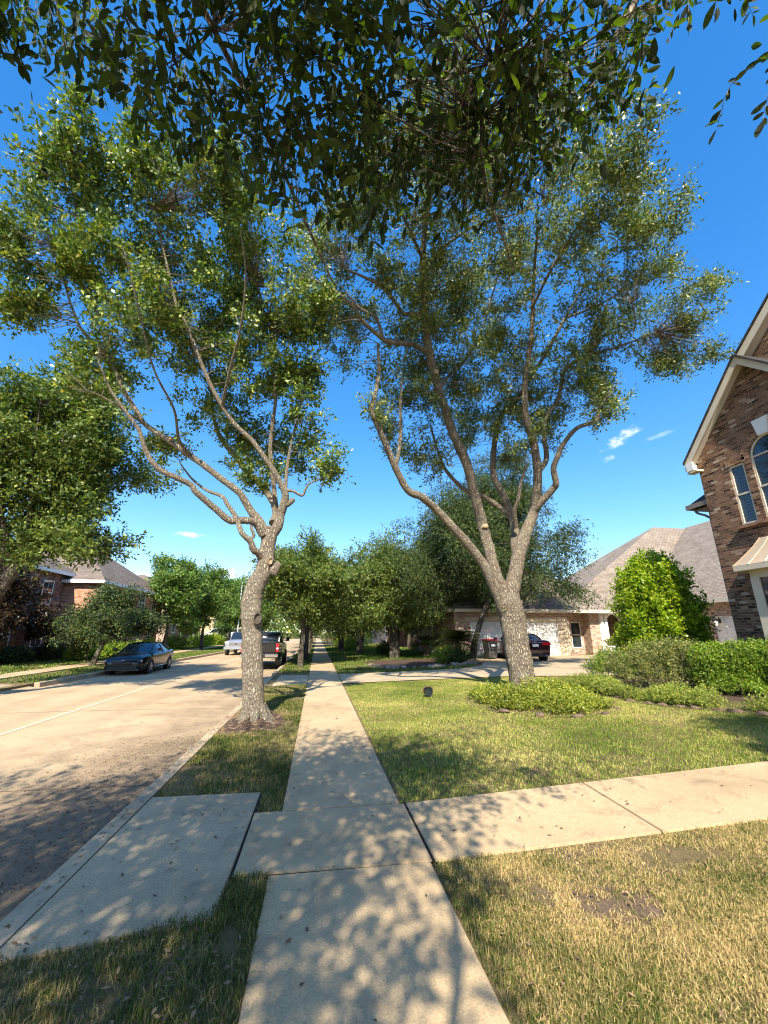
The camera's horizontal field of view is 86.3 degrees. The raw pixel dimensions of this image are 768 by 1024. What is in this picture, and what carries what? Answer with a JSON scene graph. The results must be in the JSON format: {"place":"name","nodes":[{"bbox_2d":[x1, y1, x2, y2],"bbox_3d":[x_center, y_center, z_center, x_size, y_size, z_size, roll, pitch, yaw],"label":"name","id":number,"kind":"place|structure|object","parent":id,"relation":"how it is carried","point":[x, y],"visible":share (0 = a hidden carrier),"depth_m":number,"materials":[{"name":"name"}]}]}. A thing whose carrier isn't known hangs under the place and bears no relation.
{"place":"outdoors","nodes":[
{"label":"outdoors","id":0,"kind":"place"},
{"bbox_2d":[0,684,38,694],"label":"driveway","id":1,"kind":"structure","parent":0,"point":[13,690],"depth_m":14.07,"materials":[{"name":"concrete"}]},
{"bbox_2d":[0,643,224,673],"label":"grass","id":2,"kind":"structure","parent":0,"point":[12,666],"depth_m":22.53,"materials":[{"name":"plant"}]},
{"bbox_2d":[0,645,224,679],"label":"sidewalk","id":3,"kind":"structure","parent":0,"point":[30,672],"depth_m":19.75,"materials":[{"name":"concrete"}]},
{"bbox_2d":[0,637,304,921],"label":"street","id":4,"kind":"structure","parent":0,"point":[184,703],"depth_m":7.37,"materials":[{"name":"concrete"}]},
{"bbox_2d":[0,735,201,918],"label":"leaf grit","id":5,"kind":"object","parent":4,"relation":"on","point":[82,807],"visible":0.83,"depth_m":4.81,"materials":[{"name":"plant"}]},
{"bbox_2d":[0,657,270,791],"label":"cross joints","id":6,"kind":"object","parent":4,"relation":"on","point":[111,786],"visible":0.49,"depth_m":5.37,"materials":[{"name":"grey"}]},
{"bbox_2d":[104,642,173,674],"bbox_3d":[-12.585,7.557,21.357,2.240,1.517,4.960,3,-17,-10],"label":"parked car","id":7,"kind":"object","parent":4,"relation":"on","point":[147,657],"visible":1,"depth_m":20.04,"materials":[{"name":"black paint"}]},
{"bbox_2d":[0,636,304,735],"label":"street joint","id":8,"kind":"object","parent":4,"relation":"on","point":[96,703],"visible":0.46,"depth_m":10.88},
{"bbox_2d":[34,639,285,686],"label":"curb","id":9,"kind":"structure","parent":4,"relation":"on","point":[63,679],"depth_m":17.84,"materials":[{"name":"concrete"}]},
{"bbox_2d":[223,632,241,654],"bbox_3d":[-13.331,12.306,38.480,2.440,2.057,6.320,3,-17,-9],"label":"pickup truck","id":10,"kind":"object","parent":4,"relation":"on","point":[234,642],"visible":0.52,"depth_m":35.95,"materials":[{"name":"silver metal"}]},
{"bbox_2d":[240,631,289,668],"bbox_3d":[-7.086,8.277,24.766,2.440,2.057,6.450,2,-17,-8],"label":"pickup truck","id":11,"kind":"object","parent":4,"relation":"on","point":[274,645],"visible":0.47,"depth_m":23.05,"materials":[{"name":"black paint"}]},
{"bbox_2d":[0,659,767,1023],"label":"fallen leaves","id":12,"kind":"object","parent":4,"relation":"on","point":[280,915],"visible":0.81,"depth_m":2.46,"materials":[{"name":"brown plant"}]},
{"bbox_2d":[278,645,314,674],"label":"grass","id":13,"kind":"structure","parent":0,"point":[306,663],"depth_m":22.24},
{"bbox_2d":[233,638,509,1023],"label":"sidewalk","id":14,"kind":"structure","parent":0,"point":[383,942],"depth_m":2.77,"materials":[{"name":"concrete"}]},
{"bbox_2d":[324,643,438,661],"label":"grass","id":15,"kind":"structure","parent":0,"point":[370,653],"depth_m":31.30,"materials":[{"name":"plant"}]},
{"bbox_2d":[0,633,767,1023],"bbox_3d":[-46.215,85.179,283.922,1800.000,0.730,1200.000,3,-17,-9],"label":"ground","id":16,"kind":"structure","parent":0,"point":[682,855],"depth_m":3.07,"materials":[{"name":"plant"}]},
{"bbox_2d":[0,644,36,663],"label":"shrub","id":17,"kind":"object","parent":16,"relation":"on","point":[8,654],"visible":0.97,"depth_m":22.41,"materials":[{"name":"green plant"}]},
{"bbox_2d":[0,544,58,651],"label":"magnolia tree","id":18,"kind":"object","parent":16,"relation":"on","point":[13,602],"visible":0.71,"depth_m":21.27,"materials":[{"name":"plant"}]},
{"bbox_2d":[20,602,63,660],"bbox_3d":[-20.701,7.187,24.696,2.792,3.723,2.629,3,-17,-9],"label":"crape myrtle","id":19,"kind":"object","parent":16,"relation":"on","point":[37,629],"visible":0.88,"depth_m":24.45,"materials":[{"name":"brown plant"}]},
{"bbox_2d":[31,641,69,659],"bbox_3d":[-20.781,8.627,25.699,1.902,1.284,2.985,-4,-17,14],"label":"shrub","id":20,"kind":"object","parent":16,"relation":"on","point":[45,651],"visible":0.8,"depth_m":25.29,"materials":[{"name":"green plant"}]},
{"bbox_2d":[61,647,100,660],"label":"shrub","id":21,"kind":"object","parent":16,"relation":"on","point":[91,655],"visible":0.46,"depth_m":25.53,"materials":[{"name":"green plant"}]},
{"bbox_2d":[0,548,161,660],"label":"brick house","id":22,"kind":"structure","parent":16,"relation":"on","point":[70,585],"depth_m":28.62,"materials":[{"name":"brown"}]},
{"bbox_2d":[0,627,10,646],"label":"window","id":23,"kind":"structure","parent":22,"relation":"in","point":[5,627],"depth_m":23.47,"materials":[{"name":"white paint"}]},
{"bbox_2d":[28,636,42,646],"bbox_3d":[-22.008,7.739,26.007,0.040,1.550,1.100,3,-17,-8],"label":"window","id":24,"kind":"structure","parent":22,"relation":"in","point":[32,642],"depth_m":25.72,"materials":[{"name":"glass"}]},
{"bbox_2d":[41,579,54,604],"bbox_3d":[-22.008,5.244,26.740,0.040,1.550,1.100,3,-17,-8],"label":"window","id":25,"kind":"structure","parent":22,"relation":"in","point":[49,588],"depth_m":26.89,"materials":[{"name":"white paint"}]},
{"bbox_2d":[151,597,156,612],"bbox_3d":[-21.584,8.686,38.456,0.040,1.550,1.100,3,-17,-8],"label":"window","id":26,"kind":"structure","parent":22,"relation":"in","point":[153,602],"depth_m":38.46,"materials":[{"name":"white paint"}]},
{"bbox_2d":[65,605,103,661],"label":"tree","id":27,"kind":"object","parent":16,"relation":"on","point":[80,642],"visible":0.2,"depth_m":24.93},
{"bbox_2d":[0,333,186,600],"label":"oak tree","id":28,"kind":"object","parent":16,"relation":"on","point":[59,461],"visible":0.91,"depth_m":13.20,"materials":[{"name":"plant"}]},
{"bbox_2d":[40,575,173,665],"bbox_3d":[-15.561,6.218,23.395,6.080,5.162,6.347,3,-17,-9],"label":"elm tree","id":29,"kind":"object","parent":16,"relation":"on","point":[109,617],"visible":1,"depth_m":22.66,"materials":[{"name":"plant"}]},
{"bbox_2d":[97,639,126,657],"bbox_3d":[-19.647,9.768,29.410,2.272,1.274,2.916,3,-17,-9],"label":"shrub","id":30,"kind":"object","parent":16,"relation":"on","point":[108,649],"visible":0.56,"depth_m":28.92,"materials":[{"name":"green plant"}]},
{"bbox_2d":[0,646,232,682],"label":"grass","id":31,"kind":"structure","parent":16,"relation":"on","point":[175,655],"depth_m":19.41,"materials":[{"name":"plant"}]},
{"bbox_2d":[0,792,259,964],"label":"street apron","id":32,"kind":"object","parent":16,"relation":"on","point":[146,854],"visible":0.85,"depth_m":3.08,"materials":[{"name":"concrete"}]},
{"bbox_2d":[0,866,284,1023],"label":"grass","id":33,"kind":"structure","parent":16,"relation":"on","point":[245,900],"depth_m":2.24,"materials":[{"name":"plant"}]},
{"bbox_2d":[0,650,298,947],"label":"curb","id":34,"kind":"structure","parent":16,"relation":"on","point":[22,914],"depth_m":3.43,"materials":[{"name":"concrete"}]},
{"bbox_2d":[143,636,161,641],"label":"shrub","id":35,"kind":"object","parent":16,"relation":"on","point":[150,640],"visible":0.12,"depth_m":37.26,"materials":[{"name":"green plant"}]},
{"bbox_2d":[138,575,193,644],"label":"house","id":36,"kind":"structure","parent":16,"relation":"on","point":[170,633],"depth_m":50.31,"materials":[{"name":"brown brick"}]},
{"bbox_2d":[158,633,190,648],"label":"shrub","id":37,"kind":"object","parent":16,"relation":"on","point":[173,641],"visible":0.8,"depth_m":42.85,"materials":[{"name":"green plant"}]},
{"bbox_2d":[0,69,355,723],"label":"oak tree","id":38,"kind":"object","parent":16,"relation":"on","point":[174,317],"visible":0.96,"depth_m":8.90,"materials":[{"name":"green plant"}]},
{"bbox_2d":[145,550,212,644],"bbox_3d":[-21.003,8.647,40.450,7.402,9.947,8.306,-9,-19,28],"label":"oak tree","id":39,"kind":"object","parent":16,"relation":"on","point":[179,587],"visible":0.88,"depth_m":39.84,"materials":[{"name":"green plant"}]},
{"bbox_2d":[186,632,215,646],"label":"shrub","id":40,"kind":"object","parent":16,"relation":"on","point":[205,642],"visible":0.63,"depth_m":49.27,"materials":[{"name":"green plant"}]},
{"bbox_2d":[177,559,241,648],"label":"oak tree","id":41,"kind":"object","parent":16,"relation":"on","point":[218,598],"visible":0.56,"depth_m":44.95,"materials":[{"name":"green plant"}]},
{"bbox_2d":[196,617,227,637],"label":"house","id":42,"kind":"structure","parent":16,"relation":"on","point":[206,630],"depth_m":73.21,"materials":[{"name":"yellow paint"}]},
{"bbox_2d":[206,632,227,643],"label":"shrub","id":43,"kind":"object","parent":16,"relation":"on","point":[218,638],"visible":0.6,"depth_m":59.82,"materials":[{"name":"green plant"}]},
{"bbox_2d":[0,793,438,948],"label":"joint dirt","id":44,"kind":"structure","parent":16,"relation":"on","point":[256,809],"depth_m":3.47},
{"bbox_2d":[200,628,239,637],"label":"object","id":45,"kind":"object","parent":16,"relation":"on","point":[212,631],"visible":0.09,"depth_m":65.20,"materials":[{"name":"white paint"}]},
{"bbox_2d":[150,684,307,798],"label":"grass","id":46,"kind":"structure","parent":16,"relation":"on","point":[276,706],"depth_m":6.17,"materials":[{"name":"plant"}]},
{"bbox_2d":[211,573,250,639],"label":"oak tree","id":47,"kind":"object","parent":16,"relation":"on","point":[226,628],"visible":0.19,"depth_m":54.16,"materials":[{"name":"green plant"}]},
{"bbox_2d":[213,709,289,739],"bbox_3d":[-2.664,4.288,8.455,1.594,0.361,3.073,3,-17,-9],"label":"pine straw","id":48,"kind":"object","parent":16,"relation":"on","point":[252,723],"visible":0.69,"depth_m":7.98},
{"bbox_2d":[223,713,284,734],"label":"mulch","id":49,"kind":"object","parent":16,"relation":"on","point":[246,727],"visible":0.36,"depth_m":8.01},
{"bbox_2d":[261,600,280,630],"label":"oak tree","id":50,"kind":"object","parent":16,"relation":"on","point":[266,614],"visible":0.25,"depth_m":72.49,"materials":[{"name":"green plant"}]},
{"bbox_2d":[257,785,286,811],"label":"grass","id":51,"kind":"structure","parent":16,"relation":"on","point":[265,795],"depth_m":4.49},
{"bbox_2d":[264,599,337,652],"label":"oak tree","id":52,"kind":"object","parent":16,"relation":"on","point":[309,648],"visible":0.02,"depth_m":37.68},
{"bbox_2d":[289,620,319,643],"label":"tree","id":53,"kind":"object","parent":16,"relation":"on","point":[314,631],"visible":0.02,"depth_m":65.85,"materials":[{"name":"green plant"}]},
{"bbox_2d":[244,525,371,666],"bbox_3d":[-4.303,4.760,23.501,7.591,8.010,6.898,3,-17,-9],"label":"oak tree","id":54,"kind":"object","parent":16,"relation":"on","point":[291,589],"visible":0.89,"depth_m":22.40,"materials":[{"name":"plant"}]},
{"bbox_2d":[263,536,363,659],"bbox_3d":[-5.434,5.967,28.702,7.933,8.651,8.730,5,-17,-16],"label":"oak tree","id":55,"kind":"object","parent":16,"relation":"on","point":[306,639],"visible":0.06,"depth_m":27.61,"materials":[{"name":"plant"}]},
{"bbox_2d":[312,607,376,649],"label":"oak tree","id":56,"kind":"object","parent":16,"relation":"on","point":[340,642],"visible":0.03,"depth_m":40.35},
{"bbox_2d":[344,635,359,648],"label":"shrub","id":57,"kind":"object","parent":16,"relation":"on","point":[349,646],"visible":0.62,"depth_m":43.51,"materials":[{"name":"green plant"}]},
{"bbox_2d":[317,550,387,653],"bbox_3d":[-2.006,7.500,35.161,9.072,9.184,8.860,-11,-19,32],"label":"oak tree","id":58,"kind":"object","parent":16,"relation":"on","point":[359,643],"visible":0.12,"depth_m":34.24,"materials":[{"name":"plant"}]},
{"bbox_2d":[344,630,373,646],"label":"shrub","id":59,"kind":"object","parent":16,"relation":"on","point":[365,641],"visible":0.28,"depth_m":47.68,"materials":[{"name":"green plant"}]},
{"bbox_2d":[363,625,386,642],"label":"house","id":60,"kind":"structure","parent":16,"relation":"on","point":[383,637],"depth_m":63.80,"materials":[{"name":"beige paint"}]},
{"bbox_2d":[375,639,388,654],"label":"shrub","id":61,"kind":"object","parent":16,"relation":"on","point":[383,648],"visible":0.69,"depth_m":31.53,"materials":[{"name":"green plant"}]},
{"bbox_2d":[0,0,767,282],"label":"oak tree","id":62,"kind":"object","parent":16,"relation":"on","point":[508,63],"visible":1,"depth_m":2.06,"materials":[{"name":"green plant"}]},
{"bbox_2d":[333,661,476,673],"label":"grass","id":63,"kind":"structure","parent":16,"relation":"on","point":[353,669],"depth_m":19.95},
{"bbox_2d":[363,657,450,667],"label":"mulch","id":64,"kind":"object","parent":16,"relation":"on","point":[409,663],"visible":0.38,"depth_m":23.49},
{"bbox_2d":[332,520,467,658],"bbox_3d":[0.527,5.395,28.966,10.672,9.667,10.423,3,-17,-9],"label":"oak tree","id":65,"kind":"object","parent":64,"relation":"on","point":[385,612],"visible":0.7,"depth_m":27.18,"materials":[{"name":"plant"}]},
{"bbox_2d":[430,642,454,663],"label":"shrub","id":66,"kind":"object","parent":64,"relation":"on","point":[442,655],"visible":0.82,"depth_m":22.46,"materials":[{"name":"green plant"}]},
{"bbox_2d":[446,644,473,662],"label":"shrub","id":67,"kind":"object","parent":64,"relation":"on","point":[457,658],"visible":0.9,"depth_m":22.05,"materials":[{"name":"green plant"}]},
{"bbox_2d":[430,628,490,660],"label":"sago palm","id":68,"kind":"object","parent":64,"relation":"on","point":[457,637],"visible":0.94,"depth_m":23.17,"materials":[{"name":"green plant"}]},
{"bbox_2d":[407,635,418,648],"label":"shrub","id":69,"kind":"object","parent":16,"relation":"on","point":[414,641],"visible":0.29,"depth_m":38.80,"materials":[{"name":"green plant"}]},
{"bbox_2d":[408,635,439,655],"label":"sago palm","id":70,"kind":"object","parent":16,"relation":"on","point":[427,639],"visible":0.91,"depth_m":28.65,"materials":[{"name":"green plant"}]},
{"bbox_2d":[423,686,432,696],"bbox_3d":[1.205,5.012,11.447,0.316,0.310,0.220,5,-17,-18],"label":"spotlight","id":71,"kind":"object","parent":16,"relation":"on","point":[427,691],"visible":0.97,"depth_m":11.38,"materials":[{"name":"black metal"}]},
{"bbox_2d":[398,526,477,615],"bbox_3d":[4.102,5.639,30.517,8.469,9.882,8.320,3,-17,-9],"label":"elm tree","id":72,"kind":"object","parent":16,"relation":"on","point":[439,565],"visible":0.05,"depth_m":28.32,"materials":[{"name":"plant"}]},
{"bbox_2d":[387,620,499,646],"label":"house","id":73,"kind":"structure","parent":16,"relation":"on","point":[402,643],"depth_m":45.90,"materials":[{"name":"red brick"}]},
{"bbox_2d":[434,857,493,937],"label":"grass","id":74,"kind":"structure","parent":16,"relation":"on","point":[471,921],"depth_m":2.70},
{"bbox_2d":[233,617,731,638],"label":"woods","id":75,"kind":"object","parent":16,"relation":"on","point":[294,631],"visible":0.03,"depth_m":126.56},
{"bbox_2d":[375,425,606,659],"bbox_3d":[6.313,1.521,26.380,14.240,15.549,13.024,3,-17,-9],"label":"elm tree","id":76,"kind":"object","parent":16,"relation":"on","point":[460,513],"visible":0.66,"depth_m":24.48,"materials":[{"name":"plant"}]},
{"bbox_2d":[283,0,749,692],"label":"oak tree","id":77,"kind":"object","parent":16,"relation":"on","point":[421,290],"visible":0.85,"depth_m":12.07,"materials":[{"name":"green plant"}]},
{"bbox_2d":[465,695,619,717],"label":"mulch","id":78,"kind":"object","parent":16,"relation":"on","point":[517,709],"visible":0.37,"depth_m":9.12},
{"bbox_2d":[466,676,614,715],"bbox_3d":[3.861,4.449,10.270,3.357,0.605,3.724,3,-17,-9],"label":"ground cover","id":79,"kind":"object","parent":78,"relation":"on","point":[557,696],"visible":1,"depth_m":9.54,"materials":[{"name":"green plant"}]},
{"bbox_2d":[571,714,583,717],"bbox_3d":[3.976,4.199,8.433,0.237,0.075,0.137,0,-16,0],"label":"edging stone","id":80,"kind":"object","parent":78,"relation":"on","point":[577,715],"visible":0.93,"depth_m":8.39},
{"bbox_2d":[418,521,736,656],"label":"garage house","id":81,"kind":"structure","parent":16,"relation":"on","point":[562,631],"depth_m":28.02,"materials":[{"name":"beige brick"}]},
{"bbox_2d":[472,622,558,656],"bbox_3d":[8.522,8.219,26.543,5.880,2.138,0.062,3,-17,-8],"label":"garage door","id":82,"kind":"structure","parent":81,"relation":"in","point":[489,630],"depth_m":26.76,"materials":[{"name":"white paint"}]},
{"bbox_2d":[570,622,582,647],"bbox_3d":[13.316,8.520,28.400,0.750,1.700,0.050,3,-17,-8],"label":"window","id":83,"kind":"structure","parent":81,"relation":"in","point":[575,626],"depth_m":28.40,"materials":[{"name":"glass"}]},
{"bbox_2d":[713,615,720,625],"bbox_3d":[20.035,6.549,24.697,0.520,0.653,0.380,3,-17,-9],"label":"wall lamp","id":84,"kind":"object","parent":81,"relation":"attached to","point":[716,620],"visible":0.84,"depth_m":24.61,"materials":[{"name":"black metal"}]},
{"bbox_2d":[715,616,736,648],"bbox_3d":[20.597,7.190,23.518,0.062,2.408,3.030,3,-17,-8],"label":"garage door","id":85,"kind":"structure","parent":81,"relation":"in","point":[727,633],"depth_m":24.46,"materials":[{"name":"white paint"}]},
{"bbox_2d":[406,761,767,861],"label":"walkway","id":86,"kind":"structure","parent":16,"relation":"on","point":[669,802],"depth_m":4.12,"materials":[{"name":"concrete"}]},
{"bbox_2d":[433,817,767,1023],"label":"grass","id":87,"kind":"structure","parent":16,"relation":"on","point":[725,887],"depth_m":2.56,"materials":[{"name":"plant"}]},
{"bbox_2d":[564,672,728,707],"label":"juniper","id":88,"kind":"object","parent":16,"relation":"on","point":[655,693],"visible":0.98,"depth_m":9.72,"materials":[{"name":"green plant"}]},
{"bbox_2d":[603,546,721,676],"bbox_3d":[10.303,3.638,15.502,3.638,4.825,3.623,13,-21,-37],"label":"large shrub","id":89,"kind":"object","parent":16,"relation":"on","point":[654,595],"visible":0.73,"depth_m":14.73,"materials":[{"name":"green plant"}]},
{"bbox_2d":[590,675,766,715],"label":"mulch","id":90,"kind":"object","parent":16,"relation":"on","point":[734,698],"visible":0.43,"depth_m":10.12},
{"bbox_2d":[580,644,637,678],"bbox_3d":[7.883,5.205,14.341,1.912,1.274,1.241,-7,-18,22],"label":"shrub","id":91,"kind":"object","parent":90,"relation":"on","point":[594,665],"visible":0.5,"depth_m":14.38,"materials":[{"name":"green plant"}]},
{"bbox_2d":[597,634,729,689],"bbox_3d":[8.102,4.357,11.945,3.444,1.556,1.498,-11,-19,32],"label":"shrub","id":92,"kind":"object","parent":90,"relation":"on","point":[670,657],"visible":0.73,"depth_m":11.87,"materials":[{"name":"green plant"}]},
{"bbox_2d":[651,636,682,679],"bbox_3d":[9.715,4.912,13.855,1.148,1.434,1.483,-15,-22,42],"label":"shrub","id":93,"kind":"object","parent":90,"relation":"on","point":[664,650],"visible":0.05,"depth_m":13.69,"materials":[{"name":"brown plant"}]},
{"bbox_2d":[711,708,725,711],"bbox_3d":[7.100,4.198,8.688,0.248,0.067,0.176,-5,-22,17],"label":"edging stone","id":94,"kind":"object","parent":90,"relation":"on","point":[719,709],"visible":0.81,"depth_m":8.64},
{"bbox_2d":[684,638,766,694],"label":"boxwood","id":95,"kind":"object","parent":90,"relation":"on","point":[719,664],"visible":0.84,"depth_m":10.61,"materials":[{"name":"green plant"}]},
{"bbox_2d":[694,672,767,697],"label":"shrub","id":96,"kind":"object","parent":90,"relation":"on","point":[750,686],"visible":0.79,"depth_m":10.25,"materials":[{"name":"green plant"}]},
{"bbox_2d":[727,709,743,713],"bbox_3d":[7.275,4.138,8.495,0.128,0.103,0.270,18,-22,-19],"label":"edging stone","id":97,"kind":"object","parent":90,"relation":"on","point":[738,711],"visible":0.7,"depth_m":8.43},
{"bbox_2d":[731,635,767,689],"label":"hedge","id":98,"kind":"object","parent":90,"relation":"on","point":[759,643],"visible":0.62,"depth_m":10.33,"materials":[{"name":"green plant"}]},
{"bbox_2d":[741,688,767,711],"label":"juniper","id":99,"kind":"object","parent":90,"relation":"on","point":[761,704],"visible":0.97,"depth_m":8.42,"materials":[{"name":"green plant"}]},
{"bbox_2d":[755,711,767,715],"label":"edging stone","id":100,"kind":"object","parent":90,"relation":"on","point":[762,713],"visible":0.73,"depth_m":8.16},
{"bbox_2d":[682,293,767,684],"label":"brick house","id":101,"kind":"structure","parent":16,"relation":"on","point":[726,457],"depth_m":12.00,"materials":[{"name":"brown brick"}]},
{"bbox_2d":[729,462,758,524],"bbox_3d":[10.439,-0.536,11.870,0.050,1.780,0.450,3,-17,-8],"label":"window","id":102,"kind":"structure","parent":101,"relation":"in","point":[745,501],"depth_m":11.89,"materials":[{"name":"beige paint"}]},
{"bbox_2d":[749,568,767,639],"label":"bay window","id":103,"kind":"structure","parent":101,"relation":"in","point":[759,578],"depth_m":10.71,"materials":[{"name":"beige paint"}]},
{"bbox_2d":[750,433,767,516],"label":"window","id":104,"kind":"structure","parent":101,"relation":"in","point":[759,449],"depth_m":11.42,"materials":[{"name":"beige paint"}]},
{"bbox_2d":[0,0,767,632],"label":"sky","id":105,"kind":"structure","parent":0,"point":[628,482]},
{"bbox_2d":[264,655,677,685],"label":"driveway","id":106,"kind":"structure","parent":0,"point":[557,665],"depth_m":17.35,"materials":[{"name":"concrete"}]},
{"bbox_2d":[481,639,497,658],"bbox_3d":[6.402,8.270,24.759,0.690,1.137,0.877,5,-17,-16],"label":"wheelie bin","id":107,"kind":"object","parent":106,"relation":"on","point":[490,648],"visible":0.9,"depth_m":24.47,"materials":[{"name":"grey plastic"}]},
{"bbox_2d":[494,633,550,659],"bbox_3d":[7.921,7.923,24.238,2.240,1.547,4.910,1,-16,-5],"label":"parked car","id":108,"kind":"object","parent":106,"relation":"on","point":[539,647],"visible":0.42,"depth_m":22.02,"materials":[{"name":"red paint"}]},
{"bbox_2d":[601,635,616,653],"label":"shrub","id":109,"kind":"object","parent":106,"relation":"on","point":[607,641],"visible":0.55,"depth_m":26.41,"materials":[{"name":"white plant"}]},
{"bbox_2d":[343,676,767,803],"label":"grass","id":110,"kind":"structure","parent":0,"point":[463,706],"depth_m":6.95,"materials":[{"name":"plant"}]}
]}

